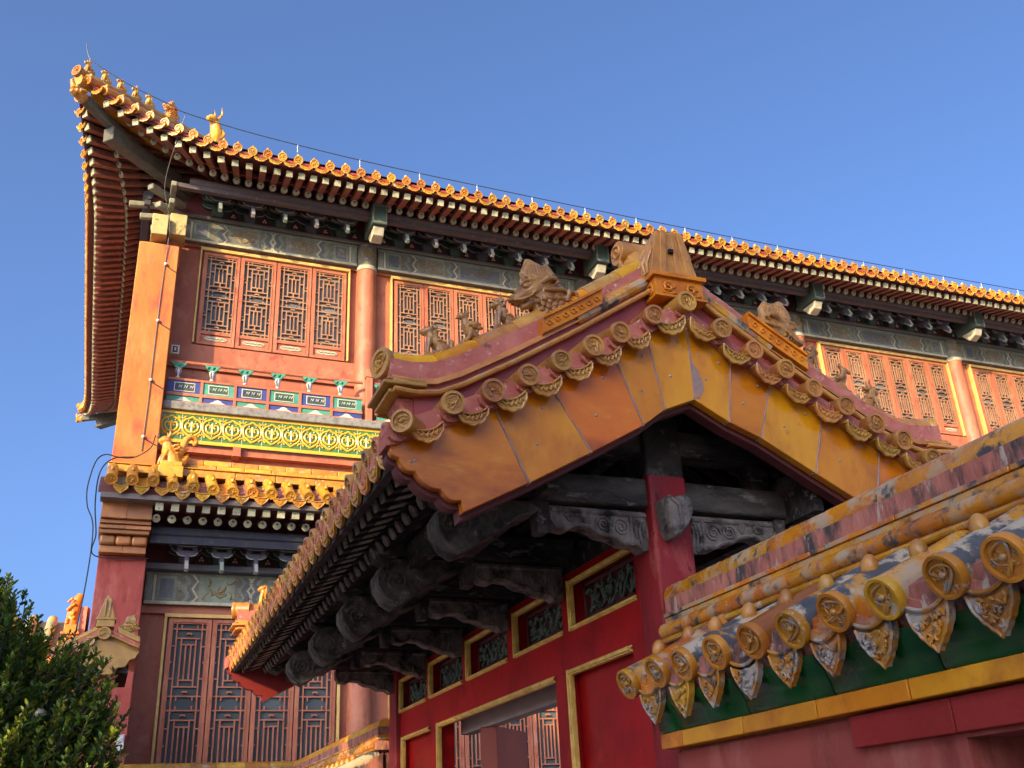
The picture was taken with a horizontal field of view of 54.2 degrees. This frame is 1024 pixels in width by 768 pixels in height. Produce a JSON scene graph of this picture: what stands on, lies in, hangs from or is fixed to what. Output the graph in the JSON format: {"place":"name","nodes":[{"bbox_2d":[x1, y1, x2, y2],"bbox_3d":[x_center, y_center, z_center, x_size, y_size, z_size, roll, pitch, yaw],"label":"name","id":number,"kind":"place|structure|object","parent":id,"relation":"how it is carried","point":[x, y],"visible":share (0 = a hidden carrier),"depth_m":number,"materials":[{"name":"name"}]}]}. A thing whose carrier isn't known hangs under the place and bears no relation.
{"place":"outdoors","nodes":[
{"label":"outdoors","id":0,"kind":"place"},
{"bbox_2d":[12,593,90,691],"bbox_3d":[-8.815,5.858,14.704,4.190,5.660,2.990,7,-26,-20],"label":"side gallery","id":1,"kind":"object","parent":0,"point":[70,622],"visible":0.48,"depth_m":15.31,"materials":[{"name":"tile"}]},
{"bbox_2d":[51,596,139,767],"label":"garden gate","id":2,"kind":"structure","parent":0,"point":[121,645],"depth_m":11.93,"materials":[{"name":"ceramic"}]},
{"bbox_2d":[0,0,1023,629],"label":"sky","id":3,"kind":"structure","parent":0,"point":[882,132],"materials":[{"name":"blue"}]},
{"bbox_2d":[616,417,1023,767],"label":"courtyard wall","id":4,"kind":"structure","parent":0,"point":[881,626],"depth_m":3.27,"materials":[{"name":"orange ceramic"}]},
{"label":"ground","id":5,"kind":"structure","parent":0,"visible":0},
{"bbox_2d":[31,709,45,719],"bbox_3d":[-2.221,2.607,4.329,0.051,2.288,0.141,13,-29,-31],"label":"garden lamp","id":6,"kind":"object","parent":5,"relation":"on","point":[41,711],"visible":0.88,"depth_m":4.75,"materials":[{"name":"grey metal"}]},
{"bbox_2d":[0,569,131,767],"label":"evergreen bush","id":7,"kind":"object","parent":5,"relation":"on","point":[66,731],"visible":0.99,"depth_m":5.01,"materials":[{"name":"green plant"}]},
{"bbox_2d":[118,761,295,767],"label":"courtyard wall","id":8,"kind":"structure","parent":5,"relation":"on","point":[281,764],"depth_m":13.45,"materials":[{"name":"orange ceramic"}]},
{"bbox_2d":[294,718,388,767],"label":"courtyard wall","id":9,"kind":"structure","parent":5,"relation":"on","point":[367,746],"depth_m":9.97,"materials":[{"name":"orange ceramic"}]},
{"bbox_2d":[69,60,1023,767],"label":"palace hall","id":10,"kind":"structure","parent":5,"relation":"on","point":[295,294],"depth_m":17.62,"materials":[{"name":"wood"}]},
{"bbox_2d":[74,435,155,634],"bbox_3d":[-5.630,2.032,14.243,0.281,3.326,1.374,-11,-26,17],"label":"slack cable","id":11,"kind":"object","parent":10,"relation":"attached to","point":[93,525],"visible":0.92,"depth_m":13.65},
{"bbox_2d":[91,456,148,558],"bbox_3d":[-5.826,1.774,14.584,0.559,1.439,1.179,-10,-26,15],"label":"slack cable","id":12,"kind":"object","parent":10,"relation":"attached to","point":[95,511],"visible":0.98,"depth_m":14.29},
{"bbox_2d":[115,734,124,750],"bbox_3d":[-5.343,4.888,13.615,0.110,0.210,0.108,7,-26,-20],"label":"junction box","id":13,"kind":"object","parent":10,"relation":"attached to","point":[122,736],"visible":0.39,"depth_m":13.58,"materials":[{"name":"white plastic"}]},
{"bbox_2d":[141,116,185,450],"bbox_3d":[-5.658,-1.748,16.068,0.186,5.612,1.125,8,-27,-22],"label":"down cable","id":14,"kind":"object","parent":10,"relation":"hanging from","point":[161,288],"visible":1,"depth_m":16.56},
{"bbox_2d":[155,618,211,763],"bbox_3d":[-4.797,5.745,14.281,0.628,4.740,0.077,7,-26,-20],"label":"door leaf","id":15,"kind":"structure","parent":10,"relation":"in","point":[184,688],"depth_m":14.83,"materials":[{"name":"red paint"}]},
{"bbox_2d":[196,252,240,348],"bbox_3d":[-5.165,-1.483,17.607,0.628,1.830,0.077,7,-26,-20],"label":"window","id":16,"kind":"structure","parent":10,"relation":"in","point":[220,274],"depth_m":17.60,"materials":[{"name":"red paint"}]},
{"bbox_2d":[202,620,250,762],"bbox_3d":[-4.196,5.817,14.504,0.628,4.740,0.077,7,-26,-20],"label":"door leaf","id":17,"kind":"structure","parent":10,"relation":"in","point":[226,728],"depth_m":14.95,"materials":[{"name":"red paint"}]},
{"bbox_2d":[234,258,276,352],"bbox_3d":[-4.564,-1.411,17.830,0.628,1.830,0.077,7,-26,-20],"label":"window","id":18,"kind":"structure","parent":10,"relation":"in","point":[256,296],"depth_m":17.82,"materials":[{"name":"red paint"}]},
{"bbox_2d":[247,686,293,761],"bbox_3d":[-3.595,5.889,14.727,0.628,4.740,0.077,7,-26,-20],"label":"door leaf","id":19,"kind":"structure","parent":10,"relation":"in","point":[270,724],"depth_m":15.06,"materials":[{"name":"red paint"}]},
{"bbox_2d":[272,263,311,357],"bbox_3d":[-3.963,-1.339,18.053,0.628,1.830,0.077,7,-26,-20],"label":"window","id":20,"kind":"structure","parent":10,"relation":"in","point":[291,327],"depth_m":18.04,"materials":[{"name":"red paint"}]},
{"bbox_2d":[291,670,335,760],"bbox_3d":[-2.995,5.962,14.950,0.628,4.740,0.077,7,-26,-20],"label":"door leaf","id":21,"kind":"structure","parent":10,"relation":"in","point":[314,702],"depth_m":15.35,"materials":[{"name":"red paint"}]},
{"bbox_2d":[309,268,346,361],"bbox_3d":[-3.362,-1.267,18.276,0.628,1.830,0.077,7,-26,-20],"label":"window","id":22,"kind":"structure","parent":10,"relation":"in","point":[328,292],"depth_m":18.27,"materials":[{"name":"red paint"}]},
{"bbox_2d":[393,281,423,354],"bbox_3d":[-1.943,-1.097,18.802,0.580,1.830,0.077,7,-26,-20],"label":"window","id":23,"kind":"structure","parent":10,"relation":"in","point":[408,298],"depth_m":18.87,"materials":[{"name":"red paint"}]},
{"bbox_2d":[424,285,453,352],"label":"window","id":24,"kind":"structure","parent":10,"relation":"in","point":[438,302],"depth_m":19.17,"materials":[{"name":"red paint"}]},
{"bbox_2d":[454,721,464,767],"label":"door leaf","id":25,"kind":"structure","parent":10,"relation":"in","point":[458,738],"depth_m":15.95,"materials":[{"name":"red paint"}]},
{"bbox_2d":[453,290,482,345],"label":"window","id":26,"kind":"structure","parent":10,"relation":"in","point":[462,300],"depth_m":19.45,"materials":[{"name":"red paint"}]},
{"bbox_2d":[464,732,481,767],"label":"door leaf","id":27,"kind":"structure","parent":10,"relation":"in","point":[472,743],"depth_m":16.01,"materials":[{"name":"red paint"}]},
{"bbox_2d":[482,294,510,333],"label":"window","id":28,"kind":"structure","parent":10,"relation":"in","point":[488,313],"depth_m":19.60,"materials":[{"name":"red paint"}]},
{"bbox_2d":[498,715,533,767],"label":"door leaf","id":29,"kind":"structure","parent":10,"relation":"in","point":[524,724],"depth_m":16.42,"materials":[{"name":"red paint"}]},
{"bbox_2d":[510,304,529,318],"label":"window","id":30,"kind":"structure","parent":10,"relation":"in","point":[514,310],"depth_m":19.86,"materials":[{"name":"red paint"}]},
{"bbox_2d":[532,707,560,767],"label":"door leaf","id":31,"kind":"structure","parent":10,"relation":"in","point":[546,747],"depth_m":16.53,"materials":[{"name":"red paint"}]},
{"bbox_2d":[86,43,1023,290],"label":"lightning wire","id":32,"kind":"object","parent":10,"relation":"attached to","point":[512,192],"visible":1,"depth_m":18.66,"materials":[{"name":"grey metal"}]},
{"bbox_2d":[821,345,850,390],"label":"window","id":33,"kind":"structure","parent":10,"relation":"in","point":[832,356],"depth_m":22.45,"materials":[{"name":"red paint"}]},
{"bbox_2d":[842,349,868,398],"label":"window","id":34,"kind":"structure","parent":10,"relation":"in","point":[855,362],"depth_m":22.59,"materials":[{"name":"red paint"}]},
{"bbox_2d":[864,352,897,417],"bbox_3d":[8.356,0.138,22.624,0.580,1.830,0.077,7,-26,-20],"label":"window","id":35,"kind":"structure","parent":10,"relation":"in","point":[876,364],"depth_m":22.73,"materials":[{"name":"red paint"}]},
{"bbox_2d":[884,355,918,418],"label":"window","id":36,"kind":"structure","parent":10,"relation":"in","point":[901,386],"depth_m":22.89,"materials":[{"name":"red paint"}]},
{"bbox_2d":[905,358,942,433],"bbox_3d":[9.468,0.271,23.036,0.580,1.830,0.077,7,-26,-20],"label":"window","id":37,"kind":"structure","parent":10,"relation":"in","point":[917,369],"depth_m":23.10,"materials":[{"name":"red paint"}]},
{"bbox_2d":[925,361,962,436],"bbox_3d":[10.024,0.338,23.243,0.580,1.830,0.077,7,-26,-20],"label":"window","id":38,"kind":"structure","parent":10,"relation":"in","point":[937,372],"depth_m":23.24,"materials":[{"name":"red paint"}]},
{"bbox_2d":[971,368,1004,432],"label":"window","id":39,"kind":"structure","parent":10,"relation":"in","point":[987,395],"depth_m":23.79,"materials":[{"name":"red paint"}]},
{"bbox_2d":[990,371,1020,424],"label":"window","id":40,"kind":"structure","parent":10,"relation":"in","point":[1003,387],"depth_m":24.05,"materials":[{"name":"red paint"}]},
{"bbox_2d":[1009,374,1023,417],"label":"window","id":41,"kind":"structure","parent":10,"relation":"in","point":[1017,381],"depth_m":24.30,"materials":[{"name":"red paint"}]},
{"bbox_2d":[224,230,957,767],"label":"gatehouse","id":42,"kind":"object","parent":5,"relation":"on","point":[548,498],"visible":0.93,"depth_m":5.38,"materials":[{"name":"orange ceramic"}]},
{"bbox_2d":[480,726,527,767],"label":"pillar","id":43,"kind":"structure","parent":42,"relation":"in","point":[501,747],"depth_m":7.78,"materials":[{"name":"red paint"}]}
]}

